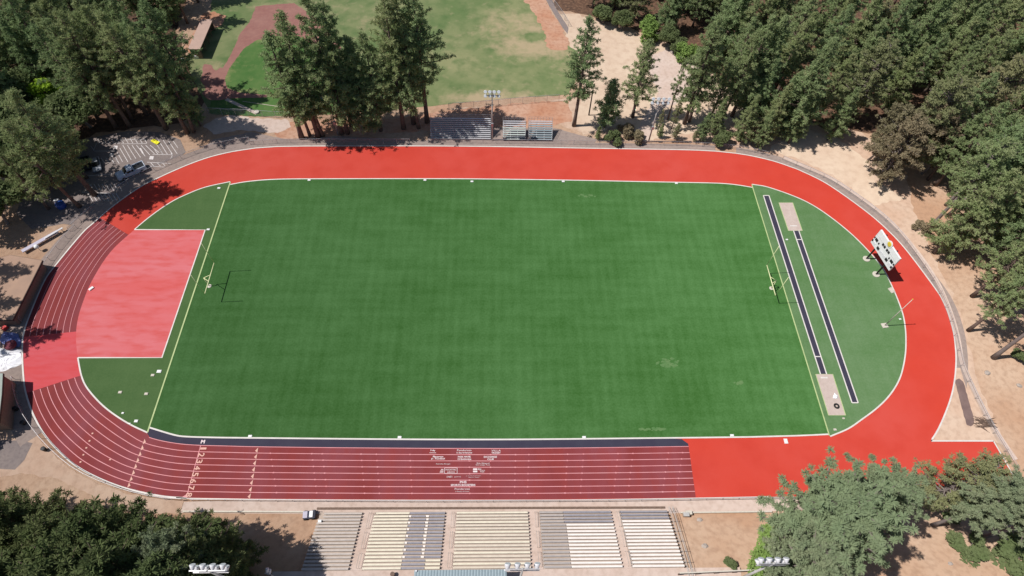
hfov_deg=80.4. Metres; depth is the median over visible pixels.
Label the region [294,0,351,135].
pine tree
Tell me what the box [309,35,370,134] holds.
pine tree
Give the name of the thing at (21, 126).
oak tree
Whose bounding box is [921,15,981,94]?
pine tree
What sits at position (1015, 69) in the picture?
pine tree
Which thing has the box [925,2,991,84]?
pine tree
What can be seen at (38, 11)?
pine tree
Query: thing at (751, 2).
pine tree
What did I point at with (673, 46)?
shrub
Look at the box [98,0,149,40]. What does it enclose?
pine tree
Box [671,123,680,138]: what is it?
shrub
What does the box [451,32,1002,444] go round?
dirt lot
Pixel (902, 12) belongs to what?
pine tree
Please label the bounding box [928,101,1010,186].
pine tree
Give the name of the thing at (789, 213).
sand pit
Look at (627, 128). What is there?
shrub
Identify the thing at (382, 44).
pine tree
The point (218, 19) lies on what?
dugout apron
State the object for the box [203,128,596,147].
stand forecourt
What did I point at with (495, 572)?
press box
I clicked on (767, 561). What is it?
light pole
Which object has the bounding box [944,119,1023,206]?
pine tree
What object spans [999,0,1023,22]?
pine tree
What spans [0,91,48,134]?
oak tree
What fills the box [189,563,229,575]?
light pole
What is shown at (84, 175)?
pine tree
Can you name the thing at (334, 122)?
light pole
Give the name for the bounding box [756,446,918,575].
pine tree
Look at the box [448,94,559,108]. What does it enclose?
chain link fence
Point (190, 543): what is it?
pine tree
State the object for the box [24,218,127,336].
worn track bend
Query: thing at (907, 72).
pine tree
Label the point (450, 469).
track lettering
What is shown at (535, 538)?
stand aisle
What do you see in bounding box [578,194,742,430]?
worn turf specks
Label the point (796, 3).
pine tree
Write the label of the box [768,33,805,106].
pine tree
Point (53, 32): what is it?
pine tree
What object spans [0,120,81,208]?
pine tree
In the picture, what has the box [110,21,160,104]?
pine tree
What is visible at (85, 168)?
parked car
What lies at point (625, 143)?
chain link fence
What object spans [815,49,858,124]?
pine tree
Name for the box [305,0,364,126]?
pine tree
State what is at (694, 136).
shrub
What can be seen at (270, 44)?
pine tree
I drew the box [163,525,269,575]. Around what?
pine tree
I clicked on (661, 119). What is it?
tree
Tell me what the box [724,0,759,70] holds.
pine tree
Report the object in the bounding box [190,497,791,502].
chain link fence
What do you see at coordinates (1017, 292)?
pine tree
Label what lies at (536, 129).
metal bleacher
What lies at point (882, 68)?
pine tree
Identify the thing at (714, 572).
timber fence
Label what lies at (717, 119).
tree
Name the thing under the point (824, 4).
pine tree
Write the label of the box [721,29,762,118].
pine tree
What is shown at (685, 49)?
shrub
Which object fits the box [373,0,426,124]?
pine tree
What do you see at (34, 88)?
broadleaf tree
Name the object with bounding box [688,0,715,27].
pine tree
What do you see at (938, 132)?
broadleaf tree
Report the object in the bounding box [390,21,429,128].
pine tree
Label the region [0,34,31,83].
pine tree
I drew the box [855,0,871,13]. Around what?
pine tree
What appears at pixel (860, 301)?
turf
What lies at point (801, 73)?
pine tree
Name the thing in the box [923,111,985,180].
pine tree
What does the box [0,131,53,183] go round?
oak tree
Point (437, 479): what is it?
worn track
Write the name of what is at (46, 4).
pine tree
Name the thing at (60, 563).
pine tree
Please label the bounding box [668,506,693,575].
side railing
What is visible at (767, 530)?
shrub
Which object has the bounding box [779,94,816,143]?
pine tree
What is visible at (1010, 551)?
shrub
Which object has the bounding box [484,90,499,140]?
light pole
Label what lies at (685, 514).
valve cabinet
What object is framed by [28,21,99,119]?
pine tree
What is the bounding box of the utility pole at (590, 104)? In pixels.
[588,93,593,115]
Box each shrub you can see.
[592,4,612,22]
[595,126,601,139]
[603,129,621,146]
[612,9,634,29]
[616,122,634,139]
[630,129,643,145]
[639,14,659,43]
[656,123,664,137]
[658,23,679,46]
[670,36,687,53]
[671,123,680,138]
[674,41,702,62]
[689,47,715,66]
[692,130,698,141]
[712,130,733,146]
[723,556,737,569]
[746,545,773,575]
[756,523,774,554]
[911,219,931,233]
[942,511,960,524]
[945,530,989,568]
[988,527,1023,575]
[1010,348,1023,361]
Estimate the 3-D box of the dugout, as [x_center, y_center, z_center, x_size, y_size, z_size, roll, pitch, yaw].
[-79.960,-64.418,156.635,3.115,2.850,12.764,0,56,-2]
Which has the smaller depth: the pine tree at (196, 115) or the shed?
the shed
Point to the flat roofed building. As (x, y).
(21, 278)
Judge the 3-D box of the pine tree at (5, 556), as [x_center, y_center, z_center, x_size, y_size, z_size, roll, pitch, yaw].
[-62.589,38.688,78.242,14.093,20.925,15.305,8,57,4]
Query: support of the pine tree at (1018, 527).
on the ground
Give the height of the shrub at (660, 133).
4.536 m
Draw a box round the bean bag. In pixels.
[4,340,16,349]
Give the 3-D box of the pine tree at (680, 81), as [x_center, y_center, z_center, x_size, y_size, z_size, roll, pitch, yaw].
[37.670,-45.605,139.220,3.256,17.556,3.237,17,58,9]
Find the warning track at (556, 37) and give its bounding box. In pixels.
[524,0,568,49]
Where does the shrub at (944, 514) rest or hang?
on the ground
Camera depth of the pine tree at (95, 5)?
133.29 m
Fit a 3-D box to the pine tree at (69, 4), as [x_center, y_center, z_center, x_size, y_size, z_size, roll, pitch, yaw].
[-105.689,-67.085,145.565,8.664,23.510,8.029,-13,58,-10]
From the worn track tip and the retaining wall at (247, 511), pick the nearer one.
the retaining wall at (247, 511)
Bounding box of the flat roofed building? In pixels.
[0,255,46,324]
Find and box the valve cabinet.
[682,512,688,516]
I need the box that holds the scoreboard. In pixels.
[863,230,900,276]
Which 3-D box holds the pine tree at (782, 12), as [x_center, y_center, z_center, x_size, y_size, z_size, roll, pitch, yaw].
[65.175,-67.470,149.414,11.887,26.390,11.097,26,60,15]
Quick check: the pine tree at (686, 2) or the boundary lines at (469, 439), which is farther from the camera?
the pine tree at (686, 2)
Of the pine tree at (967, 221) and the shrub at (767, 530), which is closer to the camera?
the shrub at (767, 530)
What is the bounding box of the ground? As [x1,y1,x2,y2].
[0,0,1023,575]
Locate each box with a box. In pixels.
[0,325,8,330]
[414,569,506,575]
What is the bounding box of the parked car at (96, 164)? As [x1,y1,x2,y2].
[91,156,102,172]
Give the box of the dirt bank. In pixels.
[274,100,572,138]
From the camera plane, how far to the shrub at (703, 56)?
155.38 m
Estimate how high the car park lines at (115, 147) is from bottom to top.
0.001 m
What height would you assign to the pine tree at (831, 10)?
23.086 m
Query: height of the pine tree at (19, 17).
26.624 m
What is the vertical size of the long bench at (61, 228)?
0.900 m
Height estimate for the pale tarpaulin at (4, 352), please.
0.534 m
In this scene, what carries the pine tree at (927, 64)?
on the wood litter at (866, 124)
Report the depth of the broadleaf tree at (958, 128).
128.34 m
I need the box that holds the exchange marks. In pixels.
[79,433,257,497]
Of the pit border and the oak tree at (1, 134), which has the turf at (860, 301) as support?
the pit border
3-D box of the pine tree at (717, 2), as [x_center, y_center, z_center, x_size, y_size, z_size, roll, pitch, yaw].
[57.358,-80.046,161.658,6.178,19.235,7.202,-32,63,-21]
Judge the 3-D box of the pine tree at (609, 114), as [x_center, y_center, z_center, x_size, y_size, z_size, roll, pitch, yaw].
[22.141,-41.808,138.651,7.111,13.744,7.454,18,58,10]
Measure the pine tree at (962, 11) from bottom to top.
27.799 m
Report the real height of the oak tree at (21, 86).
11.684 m
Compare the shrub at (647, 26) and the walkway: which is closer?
the walkway
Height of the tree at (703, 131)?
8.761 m
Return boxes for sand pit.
[779,203,801,230]
[816,374,844,414]
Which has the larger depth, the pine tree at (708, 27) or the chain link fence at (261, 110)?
the pine tree at (708, 27)
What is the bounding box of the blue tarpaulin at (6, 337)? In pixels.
[0,332,21,346]
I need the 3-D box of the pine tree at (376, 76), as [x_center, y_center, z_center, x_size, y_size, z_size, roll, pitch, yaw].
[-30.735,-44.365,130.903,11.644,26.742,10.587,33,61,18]
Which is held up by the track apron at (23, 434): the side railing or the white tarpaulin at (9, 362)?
the white tarpaulin at (9, 362)
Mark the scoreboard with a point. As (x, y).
(884, 248)
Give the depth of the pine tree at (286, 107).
130.04 m
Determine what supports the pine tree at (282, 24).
on the dirt bank
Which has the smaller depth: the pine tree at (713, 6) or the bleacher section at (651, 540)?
the bleacher section at (651, 540)
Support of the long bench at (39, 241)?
on the ground
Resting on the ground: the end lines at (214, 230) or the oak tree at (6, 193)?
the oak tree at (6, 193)
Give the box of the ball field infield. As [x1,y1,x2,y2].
[225,36,320,93]
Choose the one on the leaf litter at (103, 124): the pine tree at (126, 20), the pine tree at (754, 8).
the pine tree at (126, 20)
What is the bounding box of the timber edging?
[317,506,664,509]
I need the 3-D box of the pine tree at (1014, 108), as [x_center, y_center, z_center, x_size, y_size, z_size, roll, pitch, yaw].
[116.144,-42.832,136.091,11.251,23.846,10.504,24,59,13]
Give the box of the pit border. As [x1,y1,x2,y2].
[779,204,845,414]
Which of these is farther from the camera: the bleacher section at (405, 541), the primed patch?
the primed patch
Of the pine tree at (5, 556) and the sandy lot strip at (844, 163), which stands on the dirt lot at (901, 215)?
the sandy lot strip at (844, 163)
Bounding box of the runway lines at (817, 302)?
[763,195,858,402]
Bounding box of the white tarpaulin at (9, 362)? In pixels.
[0,353,21,371]
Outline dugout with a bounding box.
[188,19,214,58]
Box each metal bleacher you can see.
[430,114,490,139]
[503,117,525,140]
[528,117,552,140]
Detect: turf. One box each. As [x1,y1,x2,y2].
[79,182,229,432]
[753,185,904,434]
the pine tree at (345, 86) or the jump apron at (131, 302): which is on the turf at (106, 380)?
the jump apron at (131, 302)
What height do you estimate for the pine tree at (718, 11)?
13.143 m
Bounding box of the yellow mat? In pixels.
[151,139,159,144]
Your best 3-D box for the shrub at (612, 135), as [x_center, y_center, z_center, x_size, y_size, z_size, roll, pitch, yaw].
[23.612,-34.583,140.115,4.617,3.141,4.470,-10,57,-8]
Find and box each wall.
[183,510,302,512]
[680,510,771,514]
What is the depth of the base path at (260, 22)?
160.92 m
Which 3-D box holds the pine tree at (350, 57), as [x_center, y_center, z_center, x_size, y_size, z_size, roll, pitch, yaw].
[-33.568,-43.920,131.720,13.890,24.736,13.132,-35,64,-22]
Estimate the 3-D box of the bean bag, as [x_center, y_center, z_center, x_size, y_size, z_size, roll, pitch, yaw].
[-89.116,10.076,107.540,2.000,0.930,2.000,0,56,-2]
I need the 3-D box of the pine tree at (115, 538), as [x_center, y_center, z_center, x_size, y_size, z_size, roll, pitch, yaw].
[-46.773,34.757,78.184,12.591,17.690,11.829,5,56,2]
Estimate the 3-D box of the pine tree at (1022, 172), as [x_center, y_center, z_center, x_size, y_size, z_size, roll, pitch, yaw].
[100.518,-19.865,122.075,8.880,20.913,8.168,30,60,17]
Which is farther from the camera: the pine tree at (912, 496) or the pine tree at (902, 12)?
the pine tree at (902, 12)
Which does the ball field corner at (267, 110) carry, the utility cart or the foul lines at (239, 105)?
the foul lines at (239, 105)
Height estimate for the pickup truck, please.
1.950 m
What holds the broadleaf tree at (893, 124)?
on the dirt lot at (901, 215)
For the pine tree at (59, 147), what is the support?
on the car park
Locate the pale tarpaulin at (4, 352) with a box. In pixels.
[0,348,20,355]
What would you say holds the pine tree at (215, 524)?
on the ground
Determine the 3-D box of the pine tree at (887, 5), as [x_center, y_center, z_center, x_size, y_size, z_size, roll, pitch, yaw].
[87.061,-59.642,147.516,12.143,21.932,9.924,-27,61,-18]
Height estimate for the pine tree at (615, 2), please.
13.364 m
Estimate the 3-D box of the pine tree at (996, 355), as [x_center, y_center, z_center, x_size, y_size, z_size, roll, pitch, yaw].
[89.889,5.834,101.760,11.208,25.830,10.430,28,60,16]
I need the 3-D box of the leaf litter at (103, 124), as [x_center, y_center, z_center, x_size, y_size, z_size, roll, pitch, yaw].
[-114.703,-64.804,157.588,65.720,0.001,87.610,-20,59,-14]
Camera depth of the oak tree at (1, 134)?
122.43 m
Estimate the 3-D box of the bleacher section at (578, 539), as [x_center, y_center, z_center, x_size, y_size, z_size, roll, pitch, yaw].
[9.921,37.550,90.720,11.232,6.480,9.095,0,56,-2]
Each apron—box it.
[0,137,255,445]
[76,230,203,356]
[184,11,225,52]
[278,140,715,150]
[736,147,967,387]
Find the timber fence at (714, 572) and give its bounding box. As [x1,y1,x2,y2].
[678,569,754,574]
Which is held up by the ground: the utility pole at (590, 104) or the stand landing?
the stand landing
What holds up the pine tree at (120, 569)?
on the ground
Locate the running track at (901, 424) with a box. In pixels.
[23,146,1010,499]
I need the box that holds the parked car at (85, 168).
[79,155,91,170]
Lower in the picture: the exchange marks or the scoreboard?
the exchange marks
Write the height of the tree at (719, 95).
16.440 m
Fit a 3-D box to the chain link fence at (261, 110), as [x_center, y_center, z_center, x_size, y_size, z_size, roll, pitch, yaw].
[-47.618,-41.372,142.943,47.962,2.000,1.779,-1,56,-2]
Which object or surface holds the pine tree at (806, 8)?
on the wood litter at (866, 124)
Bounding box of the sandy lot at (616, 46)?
[560,13,744,139]
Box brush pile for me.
[973,416,996,431]
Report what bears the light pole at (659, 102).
on the ground
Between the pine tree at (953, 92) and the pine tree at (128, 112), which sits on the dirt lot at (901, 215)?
the pine tree at (953, 92)
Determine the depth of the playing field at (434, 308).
114.14 m
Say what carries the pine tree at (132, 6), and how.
on the leaf litter at (103, 124)
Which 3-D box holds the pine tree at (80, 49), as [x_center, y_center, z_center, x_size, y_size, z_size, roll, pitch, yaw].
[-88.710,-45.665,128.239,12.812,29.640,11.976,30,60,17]
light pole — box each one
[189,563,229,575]
[264,567,272,575]
[320,97,338,134]
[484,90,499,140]
[505,562,540,575]
[648,97,670,141]
[743,557,789,575]
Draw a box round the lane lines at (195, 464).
[30,223,694,496]
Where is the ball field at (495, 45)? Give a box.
[190,0,581,116]
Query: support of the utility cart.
on the walkway
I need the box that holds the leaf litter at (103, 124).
[0,0,203,140]
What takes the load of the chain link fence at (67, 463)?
on the ground
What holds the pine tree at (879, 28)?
on the wood litter at (866, 124)
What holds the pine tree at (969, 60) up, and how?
on the wood litter at (866, 124)
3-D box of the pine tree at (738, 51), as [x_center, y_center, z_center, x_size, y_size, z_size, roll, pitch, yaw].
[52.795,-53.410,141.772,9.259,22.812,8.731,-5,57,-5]
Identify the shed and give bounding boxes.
[0,373,16,430]
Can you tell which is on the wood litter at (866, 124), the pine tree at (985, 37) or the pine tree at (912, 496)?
the pine tree at (985, 37)
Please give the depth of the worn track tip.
100.30 m
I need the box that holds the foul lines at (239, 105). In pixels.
[214,98,272,113]
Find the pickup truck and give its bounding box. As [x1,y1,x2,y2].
[115,160,146,180]
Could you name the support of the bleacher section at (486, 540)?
on the ground
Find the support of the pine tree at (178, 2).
on the ground
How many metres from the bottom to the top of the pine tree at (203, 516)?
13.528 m
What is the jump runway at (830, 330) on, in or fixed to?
on the turf at (860, 301)
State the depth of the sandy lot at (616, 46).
152.22 m
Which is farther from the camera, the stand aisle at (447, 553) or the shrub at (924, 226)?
the shrub at (924, 226)
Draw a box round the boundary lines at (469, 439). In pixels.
[21,145,1011,499]
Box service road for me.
[546,0,567,32]
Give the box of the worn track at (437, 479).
[27,376,695,498]
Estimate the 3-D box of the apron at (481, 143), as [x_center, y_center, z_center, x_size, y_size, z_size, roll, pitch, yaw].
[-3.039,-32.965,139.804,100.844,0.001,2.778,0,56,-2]
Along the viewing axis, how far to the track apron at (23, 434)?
123.35 m
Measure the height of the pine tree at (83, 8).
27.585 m
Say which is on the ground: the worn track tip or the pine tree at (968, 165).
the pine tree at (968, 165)
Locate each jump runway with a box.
[764,196,825,373]
[794,231,856,401]
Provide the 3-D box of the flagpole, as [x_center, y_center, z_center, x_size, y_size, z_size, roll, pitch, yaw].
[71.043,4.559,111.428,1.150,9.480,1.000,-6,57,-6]
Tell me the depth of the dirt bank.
144.88 m
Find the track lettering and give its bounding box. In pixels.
[201,440,498,491]
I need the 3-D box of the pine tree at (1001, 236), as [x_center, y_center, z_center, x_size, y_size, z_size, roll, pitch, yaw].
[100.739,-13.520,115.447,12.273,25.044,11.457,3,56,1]
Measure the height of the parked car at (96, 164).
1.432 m
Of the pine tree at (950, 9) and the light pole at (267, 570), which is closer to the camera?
the light pole at (267, 570)
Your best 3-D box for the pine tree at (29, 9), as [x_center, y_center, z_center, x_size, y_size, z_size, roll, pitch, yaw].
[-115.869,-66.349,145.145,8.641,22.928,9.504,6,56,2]
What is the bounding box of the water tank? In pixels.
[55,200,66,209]
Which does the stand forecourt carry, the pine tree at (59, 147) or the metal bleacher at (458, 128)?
the metal bleacher at (458, 128)
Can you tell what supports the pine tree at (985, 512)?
on the ground
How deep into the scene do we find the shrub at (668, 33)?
158.37 m
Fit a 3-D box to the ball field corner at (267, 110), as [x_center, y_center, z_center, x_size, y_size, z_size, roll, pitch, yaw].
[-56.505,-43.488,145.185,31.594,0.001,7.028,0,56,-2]
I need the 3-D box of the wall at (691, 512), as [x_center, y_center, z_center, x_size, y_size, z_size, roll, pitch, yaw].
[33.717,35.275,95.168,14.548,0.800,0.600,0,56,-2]
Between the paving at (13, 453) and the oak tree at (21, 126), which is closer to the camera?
the paving at (13, 453)
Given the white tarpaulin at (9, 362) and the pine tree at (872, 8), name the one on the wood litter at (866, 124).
the pine tree at (872, 8)
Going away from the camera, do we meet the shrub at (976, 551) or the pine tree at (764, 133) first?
the shrub at (976, 551)
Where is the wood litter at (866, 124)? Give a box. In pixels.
[554,0,1023,133]
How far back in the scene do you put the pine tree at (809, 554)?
70.10 m
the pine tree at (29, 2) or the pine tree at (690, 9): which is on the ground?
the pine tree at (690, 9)
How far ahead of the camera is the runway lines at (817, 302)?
117.49 m
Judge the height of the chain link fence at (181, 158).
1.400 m
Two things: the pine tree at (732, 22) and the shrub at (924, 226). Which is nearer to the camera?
the shrub at (924, 226)
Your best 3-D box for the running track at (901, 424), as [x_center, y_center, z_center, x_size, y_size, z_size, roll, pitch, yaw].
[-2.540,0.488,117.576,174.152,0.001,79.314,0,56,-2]
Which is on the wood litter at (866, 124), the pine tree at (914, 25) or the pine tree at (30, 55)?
the pine tree at (914, 25)
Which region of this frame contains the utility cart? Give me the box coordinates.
[303,510,315,520]
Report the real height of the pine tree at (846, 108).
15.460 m
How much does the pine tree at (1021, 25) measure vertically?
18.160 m
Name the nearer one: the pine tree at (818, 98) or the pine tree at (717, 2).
the pine tree at (818, 98)
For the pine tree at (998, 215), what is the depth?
113.56 m
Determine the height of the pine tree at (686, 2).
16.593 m
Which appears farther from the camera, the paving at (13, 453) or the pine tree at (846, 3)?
the pine tree at (846, 3)
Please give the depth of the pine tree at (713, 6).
169.49 m
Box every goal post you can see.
[191,243,213,293]
[766,247,788,295]
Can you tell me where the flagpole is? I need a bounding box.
[881,299,912,327]
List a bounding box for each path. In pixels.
[0,430,182,513]
[202,3,340,99]
[203,115,290,133]
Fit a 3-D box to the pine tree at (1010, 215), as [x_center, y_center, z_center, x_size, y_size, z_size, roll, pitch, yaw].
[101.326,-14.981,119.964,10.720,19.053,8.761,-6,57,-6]
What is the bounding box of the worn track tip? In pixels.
[128,424,147,436]
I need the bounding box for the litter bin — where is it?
[40,446,47,451]
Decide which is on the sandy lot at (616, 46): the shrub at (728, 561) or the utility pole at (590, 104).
the utility pole at (590, 104)
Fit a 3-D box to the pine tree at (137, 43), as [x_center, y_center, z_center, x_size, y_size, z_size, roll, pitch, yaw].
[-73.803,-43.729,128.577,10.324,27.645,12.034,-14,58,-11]
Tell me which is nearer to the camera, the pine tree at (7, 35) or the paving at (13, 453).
the paving at (13, 453)
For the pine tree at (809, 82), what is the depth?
131.00 m
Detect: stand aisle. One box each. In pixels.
[349,512,374,570]
[440,512,456,569]
[528,511,542,568]
[611,510,631,567]
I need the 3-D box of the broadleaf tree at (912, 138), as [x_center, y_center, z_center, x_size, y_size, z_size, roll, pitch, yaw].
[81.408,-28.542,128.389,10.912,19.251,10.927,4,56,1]
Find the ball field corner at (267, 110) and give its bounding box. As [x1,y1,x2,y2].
[209,97,332,115]
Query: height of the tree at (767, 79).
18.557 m
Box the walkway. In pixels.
[181,498,801,513]
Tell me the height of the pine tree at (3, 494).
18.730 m
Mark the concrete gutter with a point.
(962, 361)
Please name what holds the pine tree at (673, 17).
on the ground
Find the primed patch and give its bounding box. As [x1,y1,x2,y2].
[23,332,80,392]
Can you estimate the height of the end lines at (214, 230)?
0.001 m
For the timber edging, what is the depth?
94.75 m
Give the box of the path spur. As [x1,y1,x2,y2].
[201,64,222,89]
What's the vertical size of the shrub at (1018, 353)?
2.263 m
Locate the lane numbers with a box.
[186,447,206,496]
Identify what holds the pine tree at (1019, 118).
on the ground
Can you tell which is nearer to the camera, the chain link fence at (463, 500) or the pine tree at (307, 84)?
the chain link fence at (463, 500)
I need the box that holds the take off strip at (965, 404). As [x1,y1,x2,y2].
[955,379,973,425]
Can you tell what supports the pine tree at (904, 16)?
on the wood litter at (866, 124)
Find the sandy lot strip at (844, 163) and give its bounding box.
[770,130,906,204]
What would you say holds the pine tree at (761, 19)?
on the wood litter at (866, 124)
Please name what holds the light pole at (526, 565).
on the stand landing
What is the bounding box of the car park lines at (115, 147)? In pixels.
[85,138,177,200]
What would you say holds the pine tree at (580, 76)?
on the dirt lot at (901, 215)
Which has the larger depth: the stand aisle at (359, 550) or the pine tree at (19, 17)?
the pine tree at (19, 17)
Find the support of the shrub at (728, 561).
on the ground
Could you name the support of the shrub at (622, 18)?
on the sandy lot at (616, 46)
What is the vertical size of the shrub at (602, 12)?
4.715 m
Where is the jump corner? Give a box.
[933,368,991,439]
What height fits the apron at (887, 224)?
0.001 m
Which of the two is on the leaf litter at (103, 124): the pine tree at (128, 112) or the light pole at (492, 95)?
the pine tree at (128, 112)
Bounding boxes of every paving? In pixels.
[0,440,31,469]
[634,50,696,139]
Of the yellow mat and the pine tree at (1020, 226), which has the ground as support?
the pine tree at (1020, 226)
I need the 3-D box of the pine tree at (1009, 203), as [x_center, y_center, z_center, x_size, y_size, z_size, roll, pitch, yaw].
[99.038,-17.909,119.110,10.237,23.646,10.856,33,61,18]
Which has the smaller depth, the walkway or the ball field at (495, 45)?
the walkway
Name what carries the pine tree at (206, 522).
on the ground
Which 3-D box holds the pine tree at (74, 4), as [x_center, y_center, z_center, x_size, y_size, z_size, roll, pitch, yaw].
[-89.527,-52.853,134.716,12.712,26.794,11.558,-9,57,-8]
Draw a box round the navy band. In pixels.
[148,428,688,447]
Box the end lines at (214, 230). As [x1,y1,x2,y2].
[147,182,829,435]
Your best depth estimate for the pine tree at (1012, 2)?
162.28 m
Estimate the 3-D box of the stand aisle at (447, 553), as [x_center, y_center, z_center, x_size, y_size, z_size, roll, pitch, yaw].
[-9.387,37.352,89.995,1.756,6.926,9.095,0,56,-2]
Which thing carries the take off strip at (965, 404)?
on the jump corner
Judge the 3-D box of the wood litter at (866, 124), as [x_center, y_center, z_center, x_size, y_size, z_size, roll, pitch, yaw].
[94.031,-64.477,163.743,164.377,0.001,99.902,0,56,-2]
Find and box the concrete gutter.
[784,157,1017,459]
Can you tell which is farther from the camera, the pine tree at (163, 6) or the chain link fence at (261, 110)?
the pine tree at (163, 6)
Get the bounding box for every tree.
[0,0,58,78]
[0,0,65,81]
[0,2,43,75]
[0,7,27,54]
[0,18,64,93]
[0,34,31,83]
[0,67,34,108]
[0,67,35,103]
[0,87,97,196]
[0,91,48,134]
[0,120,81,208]
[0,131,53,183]
[0,133,19,183]
[0,146,50,209]
[0,177,25,224]
[0,484,76,557]
[0,488,26,504]
[0,536,34,575]
[5,513,132,575]
[8,528,114,575]
[10,498,98,555]
[16,0,47,22]
[16,122,33,138]
[21,0,37,16]
[26,77,61,104]
[27,105,92,178]
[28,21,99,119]
[30,3,87,81]
[33,110,73,147]
[36,0,83,40]
[38,16,121,128]
[43,84,112,127]
[49,490,170,555]
[50,7,131,127]
[55,0,87,34]
[57,514,173,575]
[67,0,132,95]
[67,14,133,120]
[77,5,148,115]
[83,0,118,26]
[91,1,114,33]
[93,9,171,130]
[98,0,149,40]
[101,544,140,575]
[105,512,202,561]
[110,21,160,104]
[118,0,140,15]
[118,12,181,110]
[120,520,251,575]
[125,24,200,134]
[130,521,207,574]
[132,0,161,18]
[135,0,202,101]
[136,516,254,559]
[144,43,203,133]
[153,0,181,24]
[160,507,231,534]
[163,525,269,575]
[166,0,188,23]
[171,515,257,575]
[176,82,205,126]
[198,517,242,539]
[218,530,261,575]
[259,29,304,139]
[264,8,339,137]
[274,52,324,136]
[284,47,329,136]
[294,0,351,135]
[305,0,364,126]
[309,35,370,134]
[336,36,393,133]
[349,27,399,131]
[367,0,424,129]
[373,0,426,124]
[389,0,456,123]
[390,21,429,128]
[563,14,606,126]
[592,78,623,128]
[608,0,623,8]
[619,0,654,20]
[619,38,660,117]
[653,0,686,29]
[655,109,665,133]
[660,0,684,27]
[667,59,686,119]
[670,94,684,128]
[674,14,726,124]
[675,25,729,122]
[682,0,690,13]
[685,0,704,19]
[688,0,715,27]
[695,111,712,140]
[702,0,753,61]
[704,0,733,30]
[705,62,734,117]
[708,1,720,12]
[709,96,728,134]
[710,0,722,14]
[711,0,733,13]
[715,16,758,95]
[720,12,779,117]
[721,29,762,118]
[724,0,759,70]
[729,14,791,114]
[732,94,761,142]
[736,0,766,13]
[740,58,781,119]
[743,0,784,43]
[747,117,763,143]
[751,109,775,149]
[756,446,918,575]
[757,0,795,47]
[757,513,852,575]
[759,82,793,139]
[763,78,796,120]
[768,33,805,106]
[769,36,839,137]
[770,0,818,92]
[770,70,804,118]
[775,11,819,96]
[778,0,808,21]
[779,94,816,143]
[789,0,827,34]
[802,70,829,128]
[808,3,855,72]
[812,0,857,58]
[814,0,855,37]
[814,0,864,37]
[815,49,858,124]
[819,86,860,142]
[820,0,836,13]
[829,0,886,79]
[834,17,887,93]
[834,37,905,117]
[840,0,903,58]
[843,452,936,542]
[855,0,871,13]
[860,113,936,186]
[861,0,922,85]
[866,101,924,160]
[869,17,920,90]
[875,42,928,109]
[880,0,918,33]
[884,0,956,83]
[892,95,960,158]
[894,0,940,39]
[897,72,981,162]
[900,32,949,102]
[910,447,1012,520]
[912,0,964,42]
[918,167,1021,259]
[920,0,985,71]
[920,116,976,174]
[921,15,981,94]
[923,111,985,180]
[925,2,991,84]
[927,51,975,100]
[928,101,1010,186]
[929,33,989,98]
[930,133,1023,226]
[930,459,1023,538]
[933,71,999,156]
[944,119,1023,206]
[946,163,985,199]
[948,0,997,60]
[949,128,1023,215]
[954,27,1013,101]
[955,175,1023,250]
[957,53,1023,137]
[961,123,1023,188]
[964,0,1023,64]
[964,112,1018,170]
[965,115,1023,165]
[966,269,1023,331]
[970,233,1023,297]
[974,0,1011,36]
[978,173,1023,235]
[979,508,1023,546]
[980,217,1023,266]
[983,0,1023,32]
[983,208,1023,257]
[988,21,1023,67]
[988,166,1023,191]
[989,85,1023,129]
[990,28,1023,80]
[990,298,1023,359]
[993,195,1023,242]
[994,255,1023,299]
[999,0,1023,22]
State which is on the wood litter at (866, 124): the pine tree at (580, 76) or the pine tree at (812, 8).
the pine tree at (812, 8)
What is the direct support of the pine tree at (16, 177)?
on the ground
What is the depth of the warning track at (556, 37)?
166.07 m
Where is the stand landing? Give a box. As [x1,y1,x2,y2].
[272,567,741,575]
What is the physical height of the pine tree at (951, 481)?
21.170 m
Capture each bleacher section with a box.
[301,512,362,570]
[362,511,444,570]
[453,511,530,569]
[539,510,622,568]
[619,510,684,567]
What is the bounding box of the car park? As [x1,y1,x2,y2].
[16,131,184,228]
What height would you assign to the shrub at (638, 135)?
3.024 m
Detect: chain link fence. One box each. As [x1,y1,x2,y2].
[11,376,183,500]
[18,225,77,321]
[66,137,409,230]
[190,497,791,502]
[206,107,399,117]
[430,139,768,154]
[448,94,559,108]
[782,156,1017,470]
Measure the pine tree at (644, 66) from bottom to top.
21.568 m
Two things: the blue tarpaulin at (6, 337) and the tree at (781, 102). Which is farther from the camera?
the tree at (781, 102)
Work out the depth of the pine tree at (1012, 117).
125.09 m
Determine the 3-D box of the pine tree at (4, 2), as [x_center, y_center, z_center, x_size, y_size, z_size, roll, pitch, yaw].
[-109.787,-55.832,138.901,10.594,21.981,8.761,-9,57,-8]
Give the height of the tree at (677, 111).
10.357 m
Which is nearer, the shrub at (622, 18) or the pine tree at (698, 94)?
the pine tree at (698, 94)
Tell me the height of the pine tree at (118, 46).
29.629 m
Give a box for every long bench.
[21,230,58,252]
[44,227,63,239]
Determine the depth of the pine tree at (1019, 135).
114.55 m
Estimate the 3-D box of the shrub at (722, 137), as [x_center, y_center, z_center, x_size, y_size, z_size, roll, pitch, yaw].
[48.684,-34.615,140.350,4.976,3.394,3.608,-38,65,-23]
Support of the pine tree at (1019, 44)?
on the wood litter at (866, 124)
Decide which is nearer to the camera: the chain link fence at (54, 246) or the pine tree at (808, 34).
the chain link fence at (54, 246)
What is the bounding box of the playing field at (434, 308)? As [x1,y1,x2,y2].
[150,179,827,438]
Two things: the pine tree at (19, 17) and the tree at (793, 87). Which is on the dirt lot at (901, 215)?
the tree at (793, 87)

